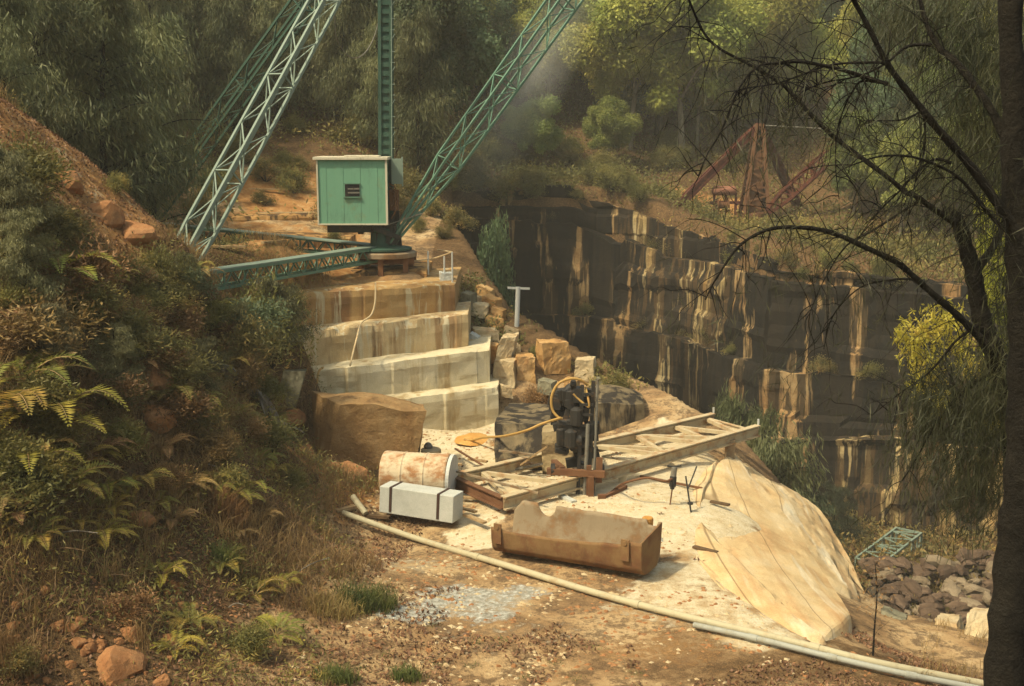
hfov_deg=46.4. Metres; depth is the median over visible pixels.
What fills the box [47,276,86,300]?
shrub
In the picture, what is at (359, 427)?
stone block
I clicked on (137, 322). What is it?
shrub
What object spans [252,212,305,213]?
board
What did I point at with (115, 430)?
fern
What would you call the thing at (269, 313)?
shrub
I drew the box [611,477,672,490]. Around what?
air hose
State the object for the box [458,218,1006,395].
cliff face
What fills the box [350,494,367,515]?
pipe offcut
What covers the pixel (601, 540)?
steel trough
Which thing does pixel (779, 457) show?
she oak tree
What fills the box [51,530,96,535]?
stick
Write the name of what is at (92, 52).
she oak tree
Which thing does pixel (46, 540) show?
fern
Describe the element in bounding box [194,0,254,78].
she oak tree
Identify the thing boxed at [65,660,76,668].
boulder
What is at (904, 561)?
rubble stone
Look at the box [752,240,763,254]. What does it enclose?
shrub
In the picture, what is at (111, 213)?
boulder
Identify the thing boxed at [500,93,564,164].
eucalyptus tree
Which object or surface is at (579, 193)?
shrub
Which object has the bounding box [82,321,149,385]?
she oak sapling
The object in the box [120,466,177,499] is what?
fern
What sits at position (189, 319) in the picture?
shrub
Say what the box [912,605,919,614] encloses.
rubble stone
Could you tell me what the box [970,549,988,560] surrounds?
rubble stone
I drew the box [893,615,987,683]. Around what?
slope grass
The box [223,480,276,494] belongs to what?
fern
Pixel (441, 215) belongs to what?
shrub
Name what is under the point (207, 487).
fern
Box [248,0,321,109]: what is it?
she oak tree
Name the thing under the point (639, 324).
shrub
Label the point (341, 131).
shrub
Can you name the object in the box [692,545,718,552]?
board
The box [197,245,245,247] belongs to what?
board
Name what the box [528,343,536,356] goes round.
shrub
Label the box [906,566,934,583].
rubble stone
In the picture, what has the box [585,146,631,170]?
shrub
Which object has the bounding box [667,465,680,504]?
rock drill
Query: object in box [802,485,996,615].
pit weeds
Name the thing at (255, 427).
shrub
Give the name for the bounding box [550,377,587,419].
air hose
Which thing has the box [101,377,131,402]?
shrub
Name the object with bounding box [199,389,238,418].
shrub
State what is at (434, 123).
she oak tree
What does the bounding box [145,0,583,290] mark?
derrick crane
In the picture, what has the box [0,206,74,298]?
she oak sapling
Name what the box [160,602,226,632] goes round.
fern
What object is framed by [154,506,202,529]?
fern
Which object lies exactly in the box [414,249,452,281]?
rail fence
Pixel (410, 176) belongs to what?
shrub
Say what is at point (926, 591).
rubble stone
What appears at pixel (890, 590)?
rubble stone
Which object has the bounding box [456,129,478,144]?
shrub
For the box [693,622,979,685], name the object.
steel pipe
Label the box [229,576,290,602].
fern
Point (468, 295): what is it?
stone block
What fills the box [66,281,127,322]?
shrub
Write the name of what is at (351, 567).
dry grass
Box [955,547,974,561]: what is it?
rubble stone
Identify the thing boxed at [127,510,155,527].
boulder
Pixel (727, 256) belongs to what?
shrub
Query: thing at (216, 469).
fern
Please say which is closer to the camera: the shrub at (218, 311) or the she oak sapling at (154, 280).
the she oak sapling at (154, 280)
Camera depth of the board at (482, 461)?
33.34 m
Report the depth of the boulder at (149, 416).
24.01 m
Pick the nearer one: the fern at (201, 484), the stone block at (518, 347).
the fern at (201, 484)
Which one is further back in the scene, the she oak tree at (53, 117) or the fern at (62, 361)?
the she oak tree at (53, 117)
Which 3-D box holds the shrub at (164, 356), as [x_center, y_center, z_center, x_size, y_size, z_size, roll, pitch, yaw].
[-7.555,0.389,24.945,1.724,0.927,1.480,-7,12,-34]
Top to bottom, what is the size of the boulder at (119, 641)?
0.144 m
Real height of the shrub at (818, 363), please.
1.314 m
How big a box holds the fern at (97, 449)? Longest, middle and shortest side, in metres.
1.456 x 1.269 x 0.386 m
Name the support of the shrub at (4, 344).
on the ground at (680, 570)
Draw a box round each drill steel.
[640,475,701,488]
[685,476,692,512]
[688,466,696,488]
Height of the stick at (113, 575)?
0.119 m
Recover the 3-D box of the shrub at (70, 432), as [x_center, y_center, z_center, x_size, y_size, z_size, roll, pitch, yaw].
[-8.069,1.449,21.158,1.669,1.064,1.840,-5,11,-26]
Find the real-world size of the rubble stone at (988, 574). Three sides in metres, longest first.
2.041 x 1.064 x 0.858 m
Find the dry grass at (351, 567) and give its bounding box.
[0,80,390,673]
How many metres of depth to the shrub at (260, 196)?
53.06 m
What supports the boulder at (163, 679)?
on the ground at (680, 570)
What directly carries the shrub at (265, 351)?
on the ground at (680, 570)
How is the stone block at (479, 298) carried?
on the ground at (680, 570)
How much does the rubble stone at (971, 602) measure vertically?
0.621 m
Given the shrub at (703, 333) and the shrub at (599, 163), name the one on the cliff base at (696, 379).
the shrub at (703, 333)
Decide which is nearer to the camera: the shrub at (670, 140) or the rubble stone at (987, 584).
the rubble stone at (987, 584)
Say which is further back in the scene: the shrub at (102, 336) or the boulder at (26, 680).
the shrub at (102, 336)
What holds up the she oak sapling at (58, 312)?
on the ground at (680, 570)
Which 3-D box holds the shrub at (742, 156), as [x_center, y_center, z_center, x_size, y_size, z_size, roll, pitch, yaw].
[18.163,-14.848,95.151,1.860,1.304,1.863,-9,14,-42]
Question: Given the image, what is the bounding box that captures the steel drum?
[379,450,457,489]
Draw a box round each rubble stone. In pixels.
[857,557,891,572]
[867,586,879,595]
[870,579,882,586]
[873,570,894,580]
[878,556,905,572]
[878,595,888,603]
[880,584,900,596]
[884,567,895,574]
[886,574,900,580]
[886,594,908,612]
[890,582,902,594]
[895,568,902,573]
[897,556,912,572]
[900,576,923,601]
[902,591,912,600]
[904,561,920,574]
[905,595,911,601]
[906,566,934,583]
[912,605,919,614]
[914,576,930,585]
[916,571,932,580]
[918,607,940,619]
[919,558,929,566]
[919,603,945,612]
[920,592,943,605]
[922,564,936,570]
[922,586,931,595]
[923,595,938,603]
[925,554,961,576]
[930,571,943,585]
[931,592,952,604]
[936,595,942,600]
[937,564,958,579]
[942,579,961,596]
[944,598,985,613]
[948,576,967,584]
[949,606,955,612]
[951,596,960,601]
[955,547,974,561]
[955,563,968,575]
[956,611,968,620]
[957,583,991,595]
[959,597,981,607]
[960,560,976,567]
[966,578,982,584]
[967,594,985,604]
[968,572,979,579]
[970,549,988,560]
[974,558,986,569]
[978,579,992,592]
[982,590,991,605]
[983,557,993,565]
[983,571,991,578]
[985,561,992,571]
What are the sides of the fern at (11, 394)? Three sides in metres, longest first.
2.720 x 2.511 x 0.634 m
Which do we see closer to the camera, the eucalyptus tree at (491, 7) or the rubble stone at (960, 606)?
the rubble stone at (960, 606)
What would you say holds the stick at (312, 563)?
on the ground at (680, 570)
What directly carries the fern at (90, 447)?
on the ground at (680, 570)
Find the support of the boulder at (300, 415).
on the ground at (680, 570)
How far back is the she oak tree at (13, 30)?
31.90 m
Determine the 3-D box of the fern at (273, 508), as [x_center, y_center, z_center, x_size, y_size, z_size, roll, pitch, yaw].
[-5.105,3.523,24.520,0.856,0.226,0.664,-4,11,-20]
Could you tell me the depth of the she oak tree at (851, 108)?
86.17 m
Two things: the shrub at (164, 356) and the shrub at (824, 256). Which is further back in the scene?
the shrub at (824, 256)
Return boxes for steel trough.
[491,500,661,574]
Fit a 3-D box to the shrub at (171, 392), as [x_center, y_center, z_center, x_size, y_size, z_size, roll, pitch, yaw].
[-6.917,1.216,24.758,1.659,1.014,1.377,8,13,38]
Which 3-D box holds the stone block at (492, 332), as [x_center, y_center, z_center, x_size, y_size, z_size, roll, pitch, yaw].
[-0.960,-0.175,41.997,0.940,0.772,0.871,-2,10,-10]
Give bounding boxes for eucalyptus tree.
[232,0,316,49]
[301,0,367,106]
[353,0,509,116]
[365,0,478,149]
[470,205,516,311]
[481,0,496,15]
[482,0,540,103]
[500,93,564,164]
[506,0,601,114]
[513,0,577,99]
[558,0,704,149]
[570,0,580,97]
[577,0,602,84]
[582,95,643,154]
[585,0,774,159]
[586,67,645,115]
[630,81,701,134]
[682,18,738,147]
[682,57,779,145]
[737,0,825,140]
[764,13,852,134]
[809,0,848,26]
[822,103,885,217]
[824,0,863,77]
[824,64,911,138]
[839,0,887,76]
[859,121,940,234]
[863,0,974,75]
[874,61,931,132]
[905,23,987,109]
[922,91,977,205]
[929,108,1001,233]
[944,59,997,106]
[945,0,978,34]
[964,0,993,41]
[975,0,1023,44]
[977,13,1023,53]
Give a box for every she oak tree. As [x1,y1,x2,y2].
[0,0,82,112]
[2,0,169,162]
[5,14,97,154]
[9,0,205,211]
[70,11,239,238]
[70,24,173,176]
[98,0,206,90]
[129,0,229,141]
[141,0,207,79]
[166,0,223,104]
[184,0,268,100]
[184,0,273,136]
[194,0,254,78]
[238,0,315,118]
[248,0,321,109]
[277,0,377,126]
[299,0,364,116]
[325,8,413,121]
[333,14,412,146]
[371,1,480,186]
[396,89,457,149]
[469,1,511,92]
[710,378,785,476]
[740,399,834,512]
[801,486,872,592]
[815,100,859,189]
[821,480,872,539]
[838,181,881,204]
[874,100,929,220]
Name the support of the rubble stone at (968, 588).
on the pit weeds
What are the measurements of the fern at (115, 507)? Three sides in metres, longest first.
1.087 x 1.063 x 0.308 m
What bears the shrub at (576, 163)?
on the ground at (680, 570)
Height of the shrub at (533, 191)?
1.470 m
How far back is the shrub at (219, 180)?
52.22 m
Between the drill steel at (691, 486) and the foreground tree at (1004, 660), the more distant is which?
the drill steel at (691, 486)
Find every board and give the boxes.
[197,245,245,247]
[248,188,284,189]
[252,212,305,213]
[261,239,285,243]
[335,504,356,512]
[362,513,390,519]
[463,496,477,499]
[463,506,477,512]
[463,513,486,523]
[468,458,487,462]
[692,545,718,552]
[710,500,729,505]
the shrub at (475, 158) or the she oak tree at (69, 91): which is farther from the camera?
the shrub at (475, 158)
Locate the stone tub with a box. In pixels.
[421,442,440,452]
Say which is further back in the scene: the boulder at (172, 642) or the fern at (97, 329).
the fern at (97, 329)
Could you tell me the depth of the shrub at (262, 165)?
55.03 m
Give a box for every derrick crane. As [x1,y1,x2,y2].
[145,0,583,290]
[675,115,871,225]
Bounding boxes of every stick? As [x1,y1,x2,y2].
[47,547,85,551]
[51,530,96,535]
[100,574,128,579]
[297,557,328,571]
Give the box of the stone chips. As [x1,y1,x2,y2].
[292,427,806,685]
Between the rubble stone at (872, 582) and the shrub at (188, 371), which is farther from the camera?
the rubble stone at (872, 582)
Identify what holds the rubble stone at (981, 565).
on the rubble stone
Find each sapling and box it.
[0,144,72,239]
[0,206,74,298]
[27,301,104,375]
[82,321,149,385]
[142,266,170,299]
[170,250,204,295]
[186,335,235,394]
[223,300,270,358]
[250,278,324,361]
[852,551,897,655]
[890,297,1004,457]
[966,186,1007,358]
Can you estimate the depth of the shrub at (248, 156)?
56.98 m
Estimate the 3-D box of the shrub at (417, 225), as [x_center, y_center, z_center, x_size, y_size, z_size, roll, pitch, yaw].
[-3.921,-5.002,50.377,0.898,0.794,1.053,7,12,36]
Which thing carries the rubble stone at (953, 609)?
on the rubble stone
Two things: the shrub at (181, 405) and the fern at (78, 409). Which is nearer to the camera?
the fern at (78, 409)
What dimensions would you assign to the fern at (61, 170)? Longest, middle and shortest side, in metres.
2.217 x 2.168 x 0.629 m
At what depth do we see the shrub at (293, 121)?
61.63 m
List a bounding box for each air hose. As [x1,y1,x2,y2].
[463,417,561,440]
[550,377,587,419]
[573,387,589,407]
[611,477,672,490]
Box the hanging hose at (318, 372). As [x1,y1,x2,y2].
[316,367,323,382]
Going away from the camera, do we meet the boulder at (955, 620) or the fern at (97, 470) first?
the fern at (97, 470)
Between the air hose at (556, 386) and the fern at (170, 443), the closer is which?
the fern at (170, 443)
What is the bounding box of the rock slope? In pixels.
[693,455,863,644]
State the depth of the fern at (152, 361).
24.20 m
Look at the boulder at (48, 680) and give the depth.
17.49 m
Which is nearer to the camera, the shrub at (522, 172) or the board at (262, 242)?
the board at (262, 242)
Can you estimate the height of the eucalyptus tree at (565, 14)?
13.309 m
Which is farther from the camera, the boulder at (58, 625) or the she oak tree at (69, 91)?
the she oak tree at (69, 91)
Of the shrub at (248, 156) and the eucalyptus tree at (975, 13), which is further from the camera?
the eucalyptus tree at (975, 13)
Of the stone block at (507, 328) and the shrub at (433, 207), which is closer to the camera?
the stone block at (507, 328)
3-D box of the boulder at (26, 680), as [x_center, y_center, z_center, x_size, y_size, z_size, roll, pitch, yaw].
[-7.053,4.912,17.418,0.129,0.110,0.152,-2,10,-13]
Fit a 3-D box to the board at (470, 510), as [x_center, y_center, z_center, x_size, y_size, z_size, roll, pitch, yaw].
[-1.064,4.056,29.059,0.500,0.050,0.120,8,13,39]
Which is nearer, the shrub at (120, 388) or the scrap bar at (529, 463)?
the shrub at (120, 388)
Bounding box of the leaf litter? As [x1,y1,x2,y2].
[0,97,982,685]
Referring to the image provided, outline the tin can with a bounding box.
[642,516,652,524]
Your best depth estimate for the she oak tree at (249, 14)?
61.49 m
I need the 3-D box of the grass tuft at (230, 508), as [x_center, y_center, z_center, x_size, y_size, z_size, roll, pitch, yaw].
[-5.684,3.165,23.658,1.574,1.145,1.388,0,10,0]
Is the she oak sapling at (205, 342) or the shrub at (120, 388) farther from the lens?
the she oak sapling at (205, 342)
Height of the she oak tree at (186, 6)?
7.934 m
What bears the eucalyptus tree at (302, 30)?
on the ground at (680, 570)
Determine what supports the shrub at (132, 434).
on the ground at (680, 570)
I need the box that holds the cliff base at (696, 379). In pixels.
[520,313,1001,446]
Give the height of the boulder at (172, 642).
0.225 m
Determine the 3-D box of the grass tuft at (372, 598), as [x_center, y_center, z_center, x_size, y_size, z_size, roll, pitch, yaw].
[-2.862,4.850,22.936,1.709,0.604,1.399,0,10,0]
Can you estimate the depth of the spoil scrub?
42.48 m
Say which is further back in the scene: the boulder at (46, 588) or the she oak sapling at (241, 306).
the she oak sapling at (241, 306)
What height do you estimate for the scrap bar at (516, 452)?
0.091 m
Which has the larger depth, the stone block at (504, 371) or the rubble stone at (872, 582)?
the rubble stone at (872, 582)
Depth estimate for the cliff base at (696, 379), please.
73.10 m
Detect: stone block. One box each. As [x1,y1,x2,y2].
[281,369,306,409]
[312,391,426,469]
[439,271,450,280]
[461,290,476,311]
[469,331,480,338]
[471,302,489,318]
[472,326,498,342]
[475,283,494,296]
[477,295,481,301]
[482,293,501,311]
[485,313,503,328]
[490,305,505,317]
[491,342,498,363]
[492,332,518,375]
[493,357,516,388]
[499,383,512,398]
[504,325,518,342]
[515,343,520,352]
[515,352,535,383]
[535,338,571,374]
[537,377,557,394]
[564,376,579,386]
[574,356,595,380]
[594,376,604,383]
[964,607,988,638]
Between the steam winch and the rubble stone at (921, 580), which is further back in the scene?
the steam winch
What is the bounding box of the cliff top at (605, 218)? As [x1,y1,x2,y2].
[456,184,1003,296]
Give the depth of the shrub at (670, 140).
95.35 m
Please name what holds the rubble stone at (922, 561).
on the ground at (680, 570)
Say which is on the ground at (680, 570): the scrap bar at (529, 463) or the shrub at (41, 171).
the shrub at (41, 171)
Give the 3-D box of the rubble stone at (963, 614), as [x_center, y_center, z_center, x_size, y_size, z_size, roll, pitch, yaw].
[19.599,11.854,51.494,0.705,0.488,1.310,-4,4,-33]
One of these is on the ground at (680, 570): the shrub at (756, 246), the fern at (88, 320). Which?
the fern at (88, 320)
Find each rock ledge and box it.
[189,227,354,248]
[210,210,317,221]
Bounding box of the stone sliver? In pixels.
[557,494,576,502]
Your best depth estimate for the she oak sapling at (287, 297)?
33.74 m
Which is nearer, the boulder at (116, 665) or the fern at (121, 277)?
the boulder at (116, 665)
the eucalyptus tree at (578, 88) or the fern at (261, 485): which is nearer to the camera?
the fern at (261, 485)
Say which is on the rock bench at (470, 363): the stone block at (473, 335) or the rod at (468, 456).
the stone block at (473, 335)
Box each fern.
[0,305,37,319]
[0,348,98,386]
[0,383,129,432]
[0,385,83,414]
[0,441,86,474]
[0,488,31,511]
[0,495,47,524]
[4,515,72,549]
[5,402,54,411]
[8,250,120,279]
[13,348,69,372]
[14,161,78,190]
[17,355,70,372]
[22,459,126,510]
[29,437,80,449]
[46,396,92,417]
[52,468,107,494]
[55,443,123,468]
[56,442,103,460]
[57,461,79,481]
[64,207,106,221]
[70,515,103,529]
[71,313,100,326]
[74,434,138,461]
[82,443,132,461]
[84,476,144,505]
[88,516,142,549]
[89,326,111,336]
[90,478,125,505]
[91,332,152,358]
[91,491,133,521]
[98,422,134,440]
[101,366,132,379]
[113,269,141,280]
[114,276,148,286]
[119,359,157,369]
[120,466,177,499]
[138,559,194,587]
[139,490,181,513]
[140,432,200,457]
[143,369,168,374]
[144,376,213,401]
[150,629,206,659]
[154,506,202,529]
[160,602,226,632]
[162,330,190,337]
[164,472,219,493]
[176,479,212,500]
[185,261,214,269]
[186,432,223,451]
[188,400,222,420]
[191,472,231,485]
[193,473,242,497]
[196,266,226,276]
[200,460,241,479]
[201,390,227,417]
[204,545,252,574]
[206,298,236,311]
[217,486,265,508]
[219,521,259,537]
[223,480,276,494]
[225,354,249,375]
[227,403,263,421]
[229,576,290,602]
[249,507,284,519]
[252,447,285,468]
[253,611,308,646]
[261,571,305,594]
[265,459,292,479]
[271,406,297,421]
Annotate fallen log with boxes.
[183,347,304,432]
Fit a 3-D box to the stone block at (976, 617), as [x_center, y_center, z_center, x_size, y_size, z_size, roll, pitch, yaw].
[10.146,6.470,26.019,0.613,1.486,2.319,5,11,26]
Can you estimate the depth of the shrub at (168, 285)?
27.88 m
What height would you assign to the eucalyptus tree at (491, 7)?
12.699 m
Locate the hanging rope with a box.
[349,282,375,365]
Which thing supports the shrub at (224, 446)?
on the ground at (680, 570)
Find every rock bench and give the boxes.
[288,267,460,326]
[302,301,470,365]
[313,335,490,394]
[330,260,431,277]
[387,374,498,430]
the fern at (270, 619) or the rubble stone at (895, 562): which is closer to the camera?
the fern at (270, 619)
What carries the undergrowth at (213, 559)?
on the ground at (680, 570)
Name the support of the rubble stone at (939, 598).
on the rubble stone at (947, 597)
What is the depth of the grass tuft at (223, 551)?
22.48 m
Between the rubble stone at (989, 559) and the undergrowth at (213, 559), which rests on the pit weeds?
the rubble stone at (989, 559)
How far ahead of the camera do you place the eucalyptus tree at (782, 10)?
94.03 m
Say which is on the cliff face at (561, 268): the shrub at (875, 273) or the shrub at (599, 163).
the shrub at (875, 273)
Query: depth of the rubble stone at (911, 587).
54.31 m
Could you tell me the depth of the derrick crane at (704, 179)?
82.55 m
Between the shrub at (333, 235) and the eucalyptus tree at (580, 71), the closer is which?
the shrub at (333, 235)
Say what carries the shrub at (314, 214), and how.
on the ground at (680, 570)
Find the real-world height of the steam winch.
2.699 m
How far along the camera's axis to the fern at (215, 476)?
23.98 m
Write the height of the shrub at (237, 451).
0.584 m
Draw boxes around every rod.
[454,448,483,465]
[456,470,538,493]
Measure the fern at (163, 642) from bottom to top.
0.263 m
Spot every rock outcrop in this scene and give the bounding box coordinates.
[494,403,550,469]
[542,423,572,474]
[589,385,644,434]
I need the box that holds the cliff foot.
[714,417,1002,538]
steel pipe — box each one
[341,510,983,685]
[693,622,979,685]
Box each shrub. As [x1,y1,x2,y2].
[0,129,76,210]
[0,236,42,269]
[0,279,50,314]
[0,285,113,364]
[0,314,35,344]
[0,314,55,351]
[0,316,47,362]
[0,362,85,425]
[0,420,51,468]
[0,427,87,530]
[0,428,44,475]
[0,640,43,682]
[14,399,107,453]
[18,198,98,249]
[31,232,135,308]
[41,242,78,274]
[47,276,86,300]
[55,203,95,231]
[56,239,86,255]
[59,272,131,329]
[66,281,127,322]
[72,366,148,409]
[81,369,159,413]
[88,329,132,355]
[94,402,139,428]
[94,414,151,462]
[99,169,131,194]
[99,580,161,629]
[100,296,197,364]
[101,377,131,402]
[108,251,159,288]
[108,333,157,368]
[120,294,170,326]
[125,274,182,313]
[127,266,158,286]
[128,339,193,381]
[131,239,198,288]
[136,384,219,434]
[139,458,198,492]
[146,268,206,314]
[153,375,219,426]
[158,297,210,341]
[159,341,223,392]
[170,264,219,299]
[175,187,217,213]
[182,394,232,438]
[191,163,237,198]
[193,293,236,335]
[194,429,239,466]
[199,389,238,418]
[205,154,240,182]
[205,461,253,498]
[207,292,293,347]
[210,130,245,160]
[211,319,238,339]
[212,327,267,360]
[214,309,296,372]
[217,348,269,390]
[219,441,247,464]
[219,619,274,665]
[226,147,255,164]
[226,410,272,442]
[227,270,321,368]
[235,106,264,128]
[242,366,299,408]
[244,152,283,182]
[247,188,277,206]
[253,411,307,455]
[263,147,297,171]
[271,161,316,195]
[276,464,313,498]
[280,110,315,133]
[284,281,310,323]
[293,154,312,169]
[307,201,325,228]
[325,108,376,145]
[326,230,351,246]
[394,166,425,202]
[394,184,420,214]
[398,164,427,189]
[411,217,429,233]
[420,197,444,216]
[430,222,455,239]
[433,169,458,189]
[434,205,452,218]
[439,203,478,231]
[449,158,492,191]
[452,148,487,172]
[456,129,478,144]
[466,132,502,159]
[479,126,518,152]
[479,173,519,203]
[508,163,544,189]
[512,144,548,166]
[520,180,548,198]
[520,385,548,403]
[525,166,548,181]
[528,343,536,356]
[552,147,581,164]
[554,134,587,157]
[566,186,586,199]
[572,158,583,168]
[573,161,600,183]
[573,300,594,315]
[578,160,616,186]
[579,155,589,167]
[584,157,613,166]
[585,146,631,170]
[591,159,638,191]
[595,371,631,386]
[612,171,642,191]
[622,180,659,202]
[630,316,646,330]
[641,235,661,248]
[646,150,678,171]
[651,134,678,151]
[653,141,692,167]
[671,144,696,161]
[696,324,711,343]
[708,404,719,417]
[710,151,738,170]
[720,249,734,264]
[720,343,735,354]
[724,224,752,244]
[735,150,747,164]
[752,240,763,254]
[769,244,797,265]
[793,263,814,279]
[804,246,826,256]
[806,352,831,372]
[812,247,847,269]
[820,360,837,373]
[840,259,852,269]
[851,262,860,272]
[853,363,872,379]
[864,360,887,379]
[869,257,896,273]
[869,266,894,276]
[885,250,907,270]
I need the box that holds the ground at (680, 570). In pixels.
[0,14,1004,685]
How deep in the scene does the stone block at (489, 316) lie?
42.94 m
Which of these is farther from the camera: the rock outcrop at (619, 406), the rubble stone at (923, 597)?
the rubble stone at (923, 597)
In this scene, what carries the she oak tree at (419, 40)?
on the ground at (680, 570)
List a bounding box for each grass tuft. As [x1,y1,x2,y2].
[0,623,45,683]
[191,470,257,532]
[202,537,249,572]
[297,584,364,623]
[307,655,367,685]
[322,574,404,617]
[386,657,430,684]
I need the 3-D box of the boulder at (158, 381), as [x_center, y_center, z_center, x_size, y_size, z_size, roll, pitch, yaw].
[-7.536,0.687,25.002,1.095,0.840,1.049,6,12,31]
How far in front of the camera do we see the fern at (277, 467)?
27.19 m
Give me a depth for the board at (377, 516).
29.12 m
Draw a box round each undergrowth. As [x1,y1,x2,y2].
[0,89,379,685]
[13,56,1004,283]
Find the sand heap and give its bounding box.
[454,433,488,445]
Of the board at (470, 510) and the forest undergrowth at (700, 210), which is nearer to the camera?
the board at (470, 510)
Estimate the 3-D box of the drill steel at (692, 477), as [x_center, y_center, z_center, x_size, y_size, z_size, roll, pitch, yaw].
[4.672,3.491,30.956,0.040,0.504,0.570,6,12,31]
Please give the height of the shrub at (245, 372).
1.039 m
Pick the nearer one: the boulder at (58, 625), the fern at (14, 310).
the boulder at (58, 625)
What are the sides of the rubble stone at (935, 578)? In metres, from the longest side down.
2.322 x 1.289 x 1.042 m
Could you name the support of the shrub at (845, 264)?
on the cliff top at (605, 218)
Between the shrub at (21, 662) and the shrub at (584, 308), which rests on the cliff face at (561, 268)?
the shrub at (584, 308)
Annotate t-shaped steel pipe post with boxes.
[508,287,529,326]
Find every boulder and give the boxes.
[7,621,17,629]
[11,601,20,609]
[24,675,32,682]
[40,585,50,594]
[40,654,50,664]
[42,677,51,683]
[50,619,65,631]
[59,170,83,194]
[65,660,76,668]
[66,622,81,632]
[70,637,86,648]
[75,615,87,625]
[80,648,90,656]
[81,642,97,652]
[87,638,95,643]
[89,200,124,228]
[96,639,107,645]
[96,645,148,685]
[97,644,105,652]
[114,638,125,644]
[120,624,143,643]
[121,220,157,250]
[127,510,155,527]
[139,358,174,392]
[142,404,176,433]
[153,673,171,685]
[165,636,177,646]
[169,581,178,589]
[174,588,181,594]
[286,409,305,427]
[298,444,314,461]
[327,460,371,483]
[881,606,907,619]
[935,613,963,628]
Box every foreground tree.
[597,0,1023,582]
[656,0,1023,685]
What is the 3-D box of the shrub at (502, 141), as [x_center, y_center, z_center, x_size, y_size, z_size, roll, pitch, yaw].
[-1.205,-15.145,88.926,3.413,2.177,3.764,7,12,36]
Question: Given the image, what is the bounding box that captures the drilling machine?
[547,379,604,496]
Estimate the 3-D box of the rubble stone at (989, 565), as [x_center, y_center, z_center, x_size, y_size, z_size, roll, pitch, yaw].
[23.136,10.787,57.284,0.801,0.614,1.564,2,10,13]
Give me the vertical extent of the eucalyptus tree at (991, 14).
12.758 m
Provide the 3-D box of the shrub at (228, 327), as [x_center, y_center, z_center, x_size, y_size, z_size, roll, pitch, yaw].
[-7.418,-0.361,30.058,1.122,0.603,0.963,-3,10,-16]
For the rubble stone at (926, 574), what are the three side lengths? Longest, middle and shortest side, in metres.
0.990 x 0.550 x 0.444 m
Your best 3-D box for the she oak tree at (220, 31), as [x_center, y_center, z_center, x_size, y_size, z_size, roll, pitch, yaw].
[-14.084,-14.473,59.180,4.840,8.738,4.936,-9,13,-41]
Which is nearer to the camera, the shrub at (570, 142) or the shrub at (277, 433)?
the shrub at (277, 433)
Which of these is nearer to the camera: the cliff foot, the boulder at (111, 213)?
the boulder at (111, 213)
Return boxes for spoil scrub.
[459,266,649,392]
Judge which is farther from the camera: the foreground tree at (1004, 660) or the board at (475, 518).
the board at (475, 518)
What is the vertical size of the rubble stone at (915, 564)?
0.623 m
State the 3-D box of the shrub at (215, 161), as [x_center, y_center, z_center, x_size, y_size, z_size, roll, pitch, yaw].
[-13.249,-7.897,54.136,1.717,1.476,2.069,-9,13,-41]
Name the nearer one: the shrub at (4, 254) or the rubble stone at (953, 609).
the shrub at (4, 254)
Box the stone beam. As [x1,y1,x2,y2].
[379,481,462,522]
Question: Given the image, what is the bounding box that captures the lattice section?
[855,527,922,561]
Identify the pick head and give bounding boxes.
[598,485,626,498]
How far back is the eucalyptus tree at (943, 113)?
74.28 m
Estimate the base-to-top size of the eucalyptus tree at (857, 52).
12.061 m
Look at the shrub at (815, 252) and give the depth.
69.59 m
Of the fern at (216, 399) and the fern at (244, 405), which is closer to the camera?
the fern at (216, 399)
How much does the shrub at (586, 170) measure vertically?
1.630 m
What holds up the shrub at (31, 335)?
on the ground at (680, 570)
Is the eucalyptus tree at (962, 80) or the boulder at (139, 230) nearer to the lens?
the boulder at (139, 230)
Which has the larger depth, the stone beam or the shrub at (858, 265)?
the shrub at (858, 265)
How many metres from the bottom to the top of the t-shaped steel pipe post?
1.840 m
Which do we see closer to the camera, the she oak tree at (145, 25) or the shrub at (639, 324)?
the she oak tree at (145, 25)
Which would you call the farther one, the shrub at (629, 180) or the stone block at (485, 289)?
the shrub at (629, 180)
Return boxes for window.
[343,183,360,197]
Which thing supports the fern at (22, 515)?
on the ground at (680, 570)
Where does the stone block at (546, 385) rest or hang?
on the ground at (680, 570)
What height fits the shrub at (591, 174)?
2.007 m
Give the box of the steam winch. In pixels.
[710,186,739,220]
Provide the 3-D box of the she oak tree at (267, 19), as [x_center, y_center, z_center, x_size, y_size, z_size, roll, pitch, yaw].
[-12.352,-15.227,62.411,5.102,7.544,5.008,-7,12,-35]
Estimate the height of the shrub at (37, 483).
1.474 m
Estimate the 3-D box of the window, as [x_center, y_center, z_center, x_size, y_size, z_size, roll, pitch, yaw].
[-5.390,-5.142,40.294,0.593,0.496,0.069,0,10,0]
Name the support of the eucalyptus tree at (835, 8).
on the ground at (680, 570)
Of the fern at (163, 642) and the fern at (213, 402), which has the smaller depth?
the fern at (163, 642)
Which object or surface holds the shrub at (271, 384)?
on the ground at (680, 570)
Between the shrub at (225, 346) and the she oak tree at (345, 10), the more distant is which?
the she oak tree at (345, 10)
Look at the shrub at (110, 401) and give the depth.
23.16 m
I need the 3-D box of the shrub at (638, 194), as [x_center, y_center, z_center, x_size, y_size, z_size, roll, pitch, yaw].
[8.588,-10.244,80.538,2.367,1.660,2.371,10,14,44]
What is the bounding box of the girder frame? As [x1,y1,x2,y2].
[455,407,760,510]
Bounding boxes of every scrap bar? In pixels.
[498,449,533,455]
[501,458,537,464]
[515,463,542,469]
[520,445,547,465]

